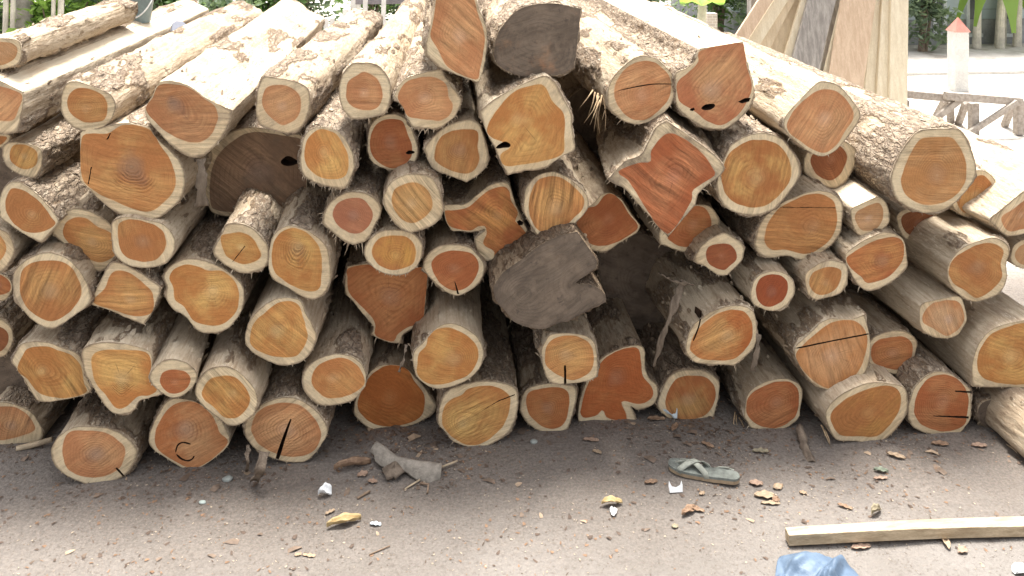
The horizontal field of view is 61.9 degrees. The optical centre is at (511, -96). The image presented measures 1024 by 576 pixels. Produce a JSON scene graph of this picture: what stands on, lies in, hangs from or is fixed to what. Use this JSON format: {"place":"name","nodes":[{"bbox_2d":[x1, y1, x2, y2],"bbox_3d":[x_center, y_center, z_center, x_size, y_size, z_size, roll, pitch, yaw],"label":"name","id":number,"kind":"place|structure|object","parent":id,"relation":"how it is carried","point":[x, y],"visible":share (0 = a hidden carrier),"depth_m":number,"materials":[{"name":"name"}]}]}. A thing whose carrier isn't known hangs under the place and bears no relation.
{"place":"outdoors","nodes":[
{"label":"outdoors","id":0,"kind":"place"},
{"bbox_2d":[0,0,1023,575],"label":"ground","id":1,"kind":"structure","parent":0,"point":[990,480],"depth_m":2.50,"materials":[{"name":"grey concrete"}]},
{"bbox_2d":[0,385,71,443],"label":"log","id":2,"kind":"object","parent":1,"relation":"on","point":[26,416],"visible":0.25,"depth_m":2.76,"materials":[{"name":"wood"}]},
{"bbox_2d":[0,322,36,393],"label":"log","id":3,"kind":"object","parent":2,"relation":"on","point":[10,375],"visible":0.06,"depth_m":2.83,"materials":[{"name":"wood"}]},
{"bbox_2d":[0,295,34,356],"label":"log","id":4,"kind":"object","parent":3,"relation":"on","point":[17,323],"visible":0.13,"depth_m":2.82,"materials":[{"name":"wood"}]},
{"bbox_2d":[0,0,105,32],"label":"shrub","id":5,"kind":"object","parent":1,"relation":"on","point":[39,10],"visible":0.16,"depth_m":8.61,"materials":[{"name":"green plant"}]},
{"bbox_2d":[51,389,164,483],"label":"log","id":6,"kind":"object","parent":1,"relation":"on","point":[96,440],"visible":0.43,"depth_m":2.60,"materials":[{"name":"wood"}]},
{"bbox_2d":[11,305,110,402],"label":"log","id":7,"kind":"object","parent":6,"relation":"on","point":[47,363],"visible":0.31,"depth_m":2.61,"materials":[{"name":"wood"}]},
{"bbox_2d":[12,235,103,328],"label":"log","id":8,"kind":"object","parent":7,"relation":"on","point":[55,281],"visible":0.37,"depth_m":2.60,"materials":[{"name":"brown wood"}]},
{"bbox_2d":[0,219,38,272],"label":"log","id":9,"kind":"object","parent":8,"relation":"on","point":[15,246],"visible":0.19,"depth_m":2.61,"materials":[{"name":"brown wood"}]},
{"bbox_2d":[52,189,117,271],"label":"log","id":10,"kind":"object","parent":8,"relation":"on","point":[86,222],"visible":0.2,"depth_m":2.68,"materials":[{"name":"brown wood"}]},
{"bbox_2d":[0,151,88,243],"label":"log","id":11,"kind":"object","parent":10,"relation":"on","point":[33,209],"visible":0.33,"depth_m":2.62,"materials":[{"name":"brown wood"}]},
{"bbox_2d":[2,111,81,179],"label":"log","id":12,"kind":"object","parent":11,"relation":"on","point":[37,153],"visible":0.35,"depth_m":2.69,"materials":[{"name":"brown wood"}]},
{"bbox_2d":[0,0,208,135],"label":"log","id":13,"kind":"object","parent":12,"relation":"on","point":[31,91],"visible":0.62,"depth_m":2.92,"materials":[{"name":"brown wood"}]},
{"bbox_2d":[0,0,137,71],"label":"log","id":14,"kind":"object","parent":13,"relation":"on","point":[48,36],"visible":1,"depth_m":2.98,"materials":[{"name":"wood"}]},
{"bbox_2d":[81,296,178,415],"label":"log","id":15,"kind":"object","parent":6,"relation":"on","point":[119,353],"visible":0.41,"depth_m":2.59,"materials":[{"name":"wood"}]},
{"bbox_2d":[91,236,187,325],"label":"log","id":16,"kind":"object","parent":15,"relation":"on","point":[134,294],"visible":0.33,"depth_m":2.63,"materials":[{"name":"wood"}]},
{"bbox_2d":[110,185,208,271],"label":"log","id":17,"kind":"object","parent":16,"relation":"on","point":[138,241],"visible":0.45,"depth_m":2.62,"materials":[{"name":"wood"}]},
{"bbox_2d":[80,98,211,218],"bbox_3d":[-1.247,0.827,3.709,0.339,0.328,2.158,0,0,-4],"label":"log","id":18,"kind":"object","parent":17,"relation":"on","point":[134,162],"visible":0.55,"depth_m":2.64,"materials":[{"name":"wood"}]},
{"bbox_2d":[59,0,262,130],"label":"log","id":19,"kind":"object","parent":18,"relation":"on","point":[116,88],"visible":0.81,"depth_m":2.95,"materials":[{"name":"wood"}]},
{"bbox_2d":[148,313,208,398],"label":"log","id":20,"kind":"object","parent":15,"relation":"on","point":[174,371],"visible":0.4,"depth_m":2.58,"materials":[{"name":"wood"}]},
{"bbox_2d":[148,333,237,467],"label":"log","id":21,"kind":"object","parent":1,"relation":"on","point":[186,430],"visible":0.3,"depth_m":2.65,"materials":[{"name":"wood"}]},
{"bbox_2d":[194,266,271,425],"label":"log","id":22,"kind":"object","parent":21,"relation":"on","point":[232,383],"visible":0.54,"depth_m":2.60,"materials":[{"name":"wood"}]},
{"bbox_2d":[242,359,335,463],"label":"log","id":23,"kind":"object","parent":1,"relation":"on","point":[290,421],"visible":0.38,"depth_m":2.67,"materials":[{"name":"wood"}]},
{"bbox_2d":[302,241,374,406],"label":"log","id":24,"kind":"object","parent":23,"relation":"on","point":[335,369],"visible":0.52,"depth_m":2.72,"materials":[{"name":"wood"}]},
{"bbox_2d":[245,240,342,366],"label":"log","id":25,"kind":"object","parent":24,"relation":"on","point":[285,326],"visible":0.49,"depth_m":2.65,"materials":[{"name":"wood"}]},
{"bbox_2d":[268,182,341,300],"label":"log","id":26,"kind":"object","parent":25,"relation":"on","point":[304,252],"visible":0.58,"depth_m":2.66,"materials":[{"name":"wood"}]},
{"bbox_2d":[343,242,429,345],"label":"log","id":27,"kind":"object","parent":24,"relation":"on","point":[393,308],"visible":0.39,"depth_m":2.87,"materials":[{"name":"wood"}]},
{"bbox_2d":[364,205,425,276],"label":"log","id":28,"kind":"object","parent":27,"relation":"on","point":[391,248],"visible":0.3,"depth_m":2.72,"materials":[{"name":"wood"}]},
{"bbox_2d":[319,139,385,252],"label":"log","id":29,"kind":"object","parent":28,"relation":"on","point":[352,215],"visible":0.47,"depth_m":2.71,"materials":[{"name":"wood"}]},
{"bbox_2d":[297,87,367,200],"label":"log","id":30,"kind":"object","parent":29,"relation":"on","point":[332,141],"visible":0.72,"depth_m":2.67,"materials":[{"name":"wood"}]},
{"bbox_2d":[255,8,382,135],"bbox_3d":[-0.732,0.625,3.546,0.199,0.222,1.758,0,0,-1],"label":"log","id":31,"kind":"object","parent":30,"relation":"on","point":[296,88],"visible":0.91,"depth_m":2.86,"materials":[{"name":"wood"}]},
{"bbox_2d":[382,130,446,233],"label":"log","id":32,"kind":"object","parent":28,"relation":"on","point":[413,194],"visible":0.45,"depth_m":2.68,"materials":[{"name":"wood"}]},
{"bbox_2d":[364,101,421,170],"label":"log","id":33,"kind":"object","parent":32,"relation":"on","point":[393,141],"visible":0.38,"depth_m":2.79,"materials":[{"name":"wood"}]},
{"bbox_2d":[338,0,425,121],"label":"log","id":34,"kind":"object","parent":33,"relation":"on","point":[369,76],"visible":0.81,"depth_m":2.72,"materials":[{"name":"wood"}]},
{"bbox_2d":[422,77,490,181],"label":"log","id":35,"kind":"object","parent":32,"relation":"on","point":[458,148],"visible":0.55,"depth_m":2.77,"materials":[{"name":"wood"}]},
{"bbox_2d":[391,9,463,136],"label":"log","id":36,"kind":"object","parent":35,"relation":"on","point":[427,93],"visible":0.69,"depth_m":2.73,"materials":[{"name":"wood"}]},
{"bbox_2d":[421,0,488,83],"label":"log","id":37,"kind":"object","parent":36,"relation":"on","point":[454,38],"visible":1,"depth_m":2.69,"materials":[{"name":"wood"}]},
{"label":"log","id":38,"kind":"object","parent":35,"relation":"on","visible":0},
{"bbox_2d":[470,51,574,174],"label":"log","id":39,"kind":"object","parent":38,"relation":"on","point":[528,121],"visible":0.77,"depth_m":2.71,"materials":[{"name":"wood"}]},
{"bbox_2d":[478,0,581,77],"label":"log","id":40,"kind":"object","parent":39,"relation":"on","point":[526,38],"visible":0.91,"depth_m":2.76,"materials":[{"name":"wood"}]},
{"bbox_2d":[352,330,436,428],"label":"log","id":41,"kind":"object","parent":1,"relation":"on","point":[389,395],"visible":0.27,"depth_m":2.85,"materials":[{"name":"wood"}]},
{"bbox_2d":[370,441,441,482],"bbox_3d":[-0.330,1.723,2.643,0.237,0.070,0.076,0,0,14],"label":"bark curl","id":42,"kind":"object","parent":1,"relation":"on","point":[422,471],"visible":1,"depth_m":2.62,"materials":[{"name":"wood"}]},
{"bbox_2d":[436,271,519,446],"bbox_3d":[-0.218,1.659,3.825,0.313,0.256,2.168,0,0,-5],"label":"log","id":43,"kind":"object","parent":1,"relation":"on","point":[480,407],"visible":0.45,"depth_m":2.77,"materials":[{"name":"wood"}]},
{"bbox_2d":[408,278,486,389],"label":"log","id":44,"kind":"object","parent":43,"relation":"on","point":[448,347],"visible":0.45,"depth_m":2.72,"materials":[{"name":"wood"}]},
{"bbox_2d":[421,174,487,297],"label":"log","id":45,"kind":"object","parent":44,"relation":"on","point":[454,263],"visible":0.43,"depth_m":2.79,"materials":[{"name":"wood"}]},
{"bbox_2d":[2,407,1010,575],"bbox_3d":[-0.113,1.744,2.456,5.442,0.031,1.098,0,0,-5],"label":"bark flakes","id":46,"kind":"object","parent":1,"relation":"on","point":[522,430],"visible":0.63,"depth_m":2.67,"materials":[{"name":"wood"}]},
{"bbox_2d":[0,390,1020,575],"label":"dark bark litter","id":47,"kind":"object","parent":1,"relation":"on","point":[503,480],"visible":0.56,"depth_m":2.63,"materials":[{"name":"wood"}]},
{"bbox_2d":[0,392,1023,575],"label":"wood chips","id":48,"kind":"object","parent":1,"relation":"on","point":[524,489],"visible":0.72,"depth_m":2.53,"materials":[{"name":"wood"}]},
{"bbox_2d":[506,317,577,430],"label":"log","id":49,"kind":"object","parent":1,"relation":"on","point":[544,405],"visible":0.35,"depth_m":2.83,"materials":[{"name":"wood"}]},
{"bbox_2d":[532,312,599,385],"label":"log","id":50,"kind":"object","parent":49,"relation":"on","point":[568,352],"visible":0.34,"depth_m":2.72,"materials":[{"name":"wood"}]},
{"bbox_2d":[487,217,606,329],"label":"log","id":51,"kind":"object","parent":50,"relation":"on","point":[544,279],"visible":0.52,"depth_m":2.70,"materials":[{"name":"wood"}]},
{"bbox_2d":[442,122,528,260],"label":"log","id":52,"kind":"object","parent":51,"relation":"on","point":[484,207],"visible":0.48,"depth_m":2.83,"materials":[{"name":"wood"}]},
{"bbox_2d":[512,154,588,234],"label":"log","id":53,"kind":"object","parent":51,"relation":"on","point":[554,194],"visible":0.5,"depth_m":2.77,"materials":[{"name":"wood"}]},
{"bbox_2d":[566,128,639,252],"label":"log","id":54,"kind":"object","parent":51,"relation":"on","point":[607,221],"visible":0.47,"depth_m":2.88,"materials":[{"name":"wood"}]},
{"bbox_2d":[575,297,659,421],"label":"log","id":55,"kind":"object","parent":1,"relation":"on","point":[623,384],"visible":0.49,"depth_m":2.88,"materials":[{"name":"wood"}]},
{"bbox_2d":[635,320,719,418],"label":"log","id":56,"kind":"object","parent":1,"relation":"on","point":[689,388],"visible":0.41,"depth_m":2.90,"materials":[{"name":"wood"}]},
{"bbox_2d":[592,190,673,329],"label":"log","id":57,"kind":"object","parent":56,"relation":"on","point":[623,271],"visible":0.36,"depth_m":3.21,"materials":[{"name":"brown wood"}]},
{"bbox_2d":[645,249,757,370],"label":"log","id":58,"kind":"object","parent":56,"relation":"on","point":[713,322],"visible":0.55,"depth_m":2.79,"materials":[{"name":"wood"}]},
{"bbox_2d":[652,279,683,366],"bbox_3d":[0.507,1.333,2.718,0.128,0.259,0.029,0,0,-27],"label":"bark strip","id":59,"kind":"object","parent":58,"relation":"attached to","point":[674,302],"visible":1,"depth_m":2.71,"materials":[{"name":"wood"}]},
{"bbox_2d":[684,218,745,278],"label":"log","id":60,"kind":"object","parent":58,"relation":"on","point":[716,249],"visible":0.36,"depth_m":2.85,"materials":[{"name":"brown wood"}]},
{"bbox_2d":[594,150,719,252],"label":"log","id":61,"kind":"object","parent":60,"relation":"on","point":[700,216],"visible":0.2,"depth_m":2.91,"materials":[{"name":"brown wood"}]},
{"bbox_2d":[553,72,597,151],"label":"log","id":62,"kind":"object","parent":61,"relation":"on","point":[576,92],"visible":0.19,"depth_m":3.69,"materials":[{"name":"brown wood"}]},
{"bbox_2d":[592,100,725,236],"bbox_3d":[0.546,0.869,3.793,0.404,0.393,2.210,0,0,3],"label":"log","id":63,"kind":"object","parent":61,"relation":"on","point":[665,168],"visible":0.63,"depth_m":2.72,"materials":[{"name":"wood"}]},
{"bbox_2d":[571,9,673,131],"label":"log","id":64,"kind":"object","parent":63,"relation":"on","point":[622,77],"visible":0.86,"depth_m":2.79,"materials":[{"name":"brown wood"}]},
{"bbox_2d":[573,0,754,130],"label":"log","id":65,"kind":"object","parent":63,"relation":"on","point":[712,85],"visible":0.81,"depth_m":2.82,"materials":[{"name":"wood"}]},
{"bbox_2d":[652,2,860,156],"bbox_3d":[0.917,0.696,3.879,0.298,0.282,2.158,0,0,-5],"label":"log","id":66,"kind":"object","parent":63,"relation":"on","point":[809,112],"visible":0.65,"depth_m":2.82,"materials":[{"name":"wood"}]},
{"bbox_2d":[700,113,801,217],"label":"log","id":67,"kind":"object","parent":60,"relation":"on","point":[761,174],"visible":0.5,"depth_m":2.81,"materials":[{"name":"brown wood"}]},
{"bbox_2d":[715,210,794,312],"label":"log","id":68,"kind":"object","parent":58,"relation":"on","point":[765,284],"visible":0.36,"depth_m":2.83,"materials":[{"name":"brown wood"}]},
{"bbox_2d":[668,458,739,484],"bbox_3d":[0.587,1.725,2.613,0.215,0.044,0.061,0,0,20],"label":"sandal","id":69,"kind":"object","parent":1,"relation":"on","point":[693,468],"visible":1,"depth_m":2.60},
{"bbox_2d":[735,0,772,38],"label":"board","id":70,"kind":"object","parent":1,"relation":"on","point":[751,21],"depth_m":6.06,"materials":[{"name":"wood"}]},
{"bbox_2d":[713,331,802,428],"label":"log","id":71,"kind":"object","parent":1,"relation":"on","point":[767,393],"visible":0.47,"depth_m":2.86,"materials":[{"name":"brown wood"}]},
{"bbox_2d":[749,0,787,43],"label":"board","id":72,"kind":"object","parent":1,"relation":"on","point":[766,22],"depth_m":6.11,"materials":[{"name":"wood"}]},
{"bbox_2d":[770,0,799,53],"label":"board","id":73,"kind":"object","parent":1,"relation":"on","point":[780,41],"depth_m":6.19,"materials":[{"name":"wood"}]},
{"bbox_2d":[792,0,835,68],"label":"board","id":74,"kind":"object","parent":1,"relation":"on","point":[809,45],"depth_m":6.09,"materials":[{"name":"wood"}]},
{"bbox_2d":[775,551,858,575],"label":"plastic sheet","id":75,"kind":"object","parent":1,"relation":"on","point":[805,563],"visible":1,"depth_m":2.22,"materials":[{"name":"plastic"}]},
{"bbox_2d":[729,280,907,446],"bbox_3d":[1.039,1.664,3.846,0.334,0.259,2.166,0,0,-5],"label":"log","id":76,"kind":"object","parent":1,"relation":"on","point":[871,403],"visible":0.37,"depth_m":2.79,"materials":[{"name":"wood"}]},
{"bbox_2d":[726,275,871,389],"bbox_3d":[0.978,1.490,3.885,0.341,0.304,2.161,0,0,-5],"label":"log","id":77,"kind":"object","parent":76,"relation":"on","point":[824,343],"visible":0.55,"depth_m":2.82,"materials":[{"name":"wood"}]},
{"bbox_2d":[775,248,847,301],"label":"log","id":78,"kind":"object","parent":77,"relation":"on","point":[818,275],"visible":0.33,"depth_m":2.83,"materials":[{"name":"wood"}]},
{"bbox_2d":[699,173,843,259],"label":"log","id":79,"kind":"object","parent":78,"relation":"on","point":[804,220],"visible":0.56,"depth_m":2.89,"materials":[{"name":"wood"}]},
{"bbox_2d":[744,112,855,187],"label":"log","id":80,"kind":"object","parent":79,"relation":"on","point":[834,169],"visible":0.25,"depth_m":3.05,"materials":[{"name":"brown wood"}]},
{"bbox_2d":[671,0,1023,44],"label":"tree","id":81,"kind":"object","parent":1,"relation":"on","point":[989,10],"depth_m":10.76,"materials":[{"name":"plant"}]},
{"bbox_2d":[829,0,875,86],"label":"board","id":82,"kind":"object","parent":1,"relation":"on","point":[851,44],"depth_m":6.09,"materials":[{"name":"wood"}]},
{"bbox_2d":[863,0,879,92],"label":"board","id":83,"kind":"object","parent":1,"relation":"on","point":[870,78],"depth_m":6.14,"materials":[{"name":"wood"}]},
{"bbox_2d":[875,0,888,97],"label":"board","id":84,"kind":"object","parent":1,"relation":"on","point":[881,87],"depth_m":6.13,"materials":[{"name":"wood"}]},
{"bbox_2d":[888,0,908,104],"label":"board","id":85,"kind":"object","parent":1,"relation":"on","point":[898,55],"depth_m":6.11,"materials":[{"name":"wood"}]},
{"bbox_2d":[785,516,1023,545],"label":"batten","id":86,"kind":"object","parent":1,"relation":"on","point":[981,527],"visible":1,"depth_m":2.35,"materials":[{"name":"brown wood"}]},
{"bbox_2d":[891,337,972,433],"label":"log","id":87,"kind":"object","parent":1,"relation":"on","point":[940,394],"visible":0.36,"depth_m":2.83,"materials":[{"name":"wood"}]},
{"bbox_2d":[843,279,917,373],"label":"log","id":88,"kind":"object","parent":87,"relation":"on","point":[893,341],"visible":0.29,"depth_m":2.91,"materials":[{"name":"wood"}]},
{"bbox_2d":[869,264,966,339],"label":"log","id":89,"kind":"object","parent":88,"relation":"on","point":[919,300],"visible":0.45,"depth_m":2.87,"materials":[{"name":"wood"}]},
{"bbox_2d":[829,223,907,290],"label":"log","id":90,"kind":"object","parent":89,"relation":"on","point":[875,259],"visible":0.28,"depth_m":2.86,"materials":[{"name":"wood"}]},
{"bbox_2d":[830,176,890,235],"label":"log","id":91,"kind":"object","parent":90,"relation":"on","point":[865,209],"visible":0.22,"depth_m":2.89,"materials":[{"name":"wood"}]},
{"bbox_2d":[896,209,1009,304],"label":"log","id":92,"kind":"object","parent":89,"relation":"on","point":[963,258],"visible":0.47,"depth_m":2.88,"materials":[{"name":"wood"}]},
{"bbox_2d":[850,174,939,240],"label":"log","id":93,"kind":"object","parent":92,"relation":"on","point":[903,222],"visible":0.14,"depth_m":3.09,"materials":[{"name":"wood"}]},
{"bbox_2d":[962,157,1023,237],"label":"log","id":94,"kind":"object","parent":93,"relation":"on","point":[998,205],"visible":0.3,"depth_m":2.94,"materials":[{"name":"wood"}]},
{"bbox_2d":[724,32,976,214],"bbox_3d":[1.291,0.886,3.907,0.330,0.316,2.168,0,0,-5],"label":"log","id":95,"kind":"object","parent":94,"relation":"on","point":[909,158],"visible":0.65,"depth_m":2.85,"materials":[{"name":"wood"}]},
{"bbox_2d":[949,164,995,218],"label":"log","id":96,"kind":"object","parent":92,"relation":"on","point":[984,180],"visible":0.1,"depth_m":3.02,"materials":[{"name":"wood"}]},
{"bbox_2d":[876,301,991,427],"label":"log","id":97,"kind":"object","parent":1,"relation":"on","point":[981,399],"visible":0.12,"depth_m":2.87,"materials":[{"name":"wood"}]},
{"bbox_2d":[908,0,963,51],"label":"shrub","id":98,"kind":"object","parent":1,"relation":"on","point":[922,12],"visible":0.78,"depth_m":10.13,"materials":[{"name":"green plant"}]},
{"bbox_2d":[946,17,969,91],"bbox_3d":[4.202,1.402,8.039,0.156,0.696,0.156,0,0,-5],"label":"marker post","id":99,"kind":"object","parent":1,"relation":"on","point":[958,30],"visible":0.95,"depth_m":7.97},
{"bbox_2d":[907,90,1023,135],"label":"trestle","id":100,"kind":"object","parent":1,"relation":"on","point":[950,102],"visible":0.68,"depth_m":6.42,"materials":[{"name":"grey wood"}]},
{"bbox_2d":[956,0,1023,48],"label":"banana plant","id":101,"kind":"object","parent":1,"relation":"on","point":[1012,9],"visible":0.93,"depth_m":10.38,"materials":[{"name":"green plant"}]},
{"bbox_2d":[983,387,1023,456],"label":"log","id":102,"kind":"object","parent":1,"relation":"on","point":[1004,418],"visible":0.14,"depth_m":2.79,"materials":[{"name":"wood"}]},
{"bbox_2d":[865,261,1023,388],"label":"log","id":103,"kind":"object","parent":102,"relation":"on","point":[984,347],"visible":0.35,"depth_m":2.86,"materials":[{"name":"wood"}]},
{"bbox_2d":[949,209,1023,269],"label":"log","id":104,"kind":"object","parent":103,"relation":"on","point":[1016,252],"visible":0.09,"depth_m":2.98,"materials":[{"name":"wood"}]},
{"bbox_2d":[885,97,1023,175],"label":"log","id":105,"kind":"object","parent":104,"relation":"on","point":[1004,157],"visible":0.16,"depth_m":3.35,"materials":[{"name":"beige wood"}]},
{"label":"log","id":106,"kind":"object","parent":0,"visible":0},
{"bbox_2d":[161,208,260,336],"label":"log","id":107,"kind":"object","parent":106,"relation":"on","point":[203,292],"visible":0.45,"depth_m":2.66,"materials":[{"name":"brown wood"}]},
{"bbox_2d":[212,188,281,277],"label":"log","id":108,"kind":"object","parent":107,"relation":"on","point":[243,240],"visible":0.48,"depth_m":2.67,"materials":[{"name":"wood"}]},
{"bbox_2d":[206,106,309,216],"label":"log","id":109,"kind":"object","parent":107,"relation":"on","point":[248,151],"visible":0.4,"depth_m":2.97,"materials":[{"name":"brown wood"}]},
{"bbox_2d":[145,0,324,157],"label":"log","id":110,"kind":"object","parent":109,"relation":"on","point":[202,104],"visible":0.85,"depth_m":2.86,"materials":[{"name":"beige wood"}]},
{"bbox_2d":[194,158,209,207],"bbox_3d":[-0.952,0.854,2.624,0.047,0.145,0.031,0,0,-5],"label":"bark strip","id":111,"kind":"object","parent":110,"relation":"hanging from","point":[201,186],"visible":1,"depth_m":2.62,"materials":[{"name":"wood"}]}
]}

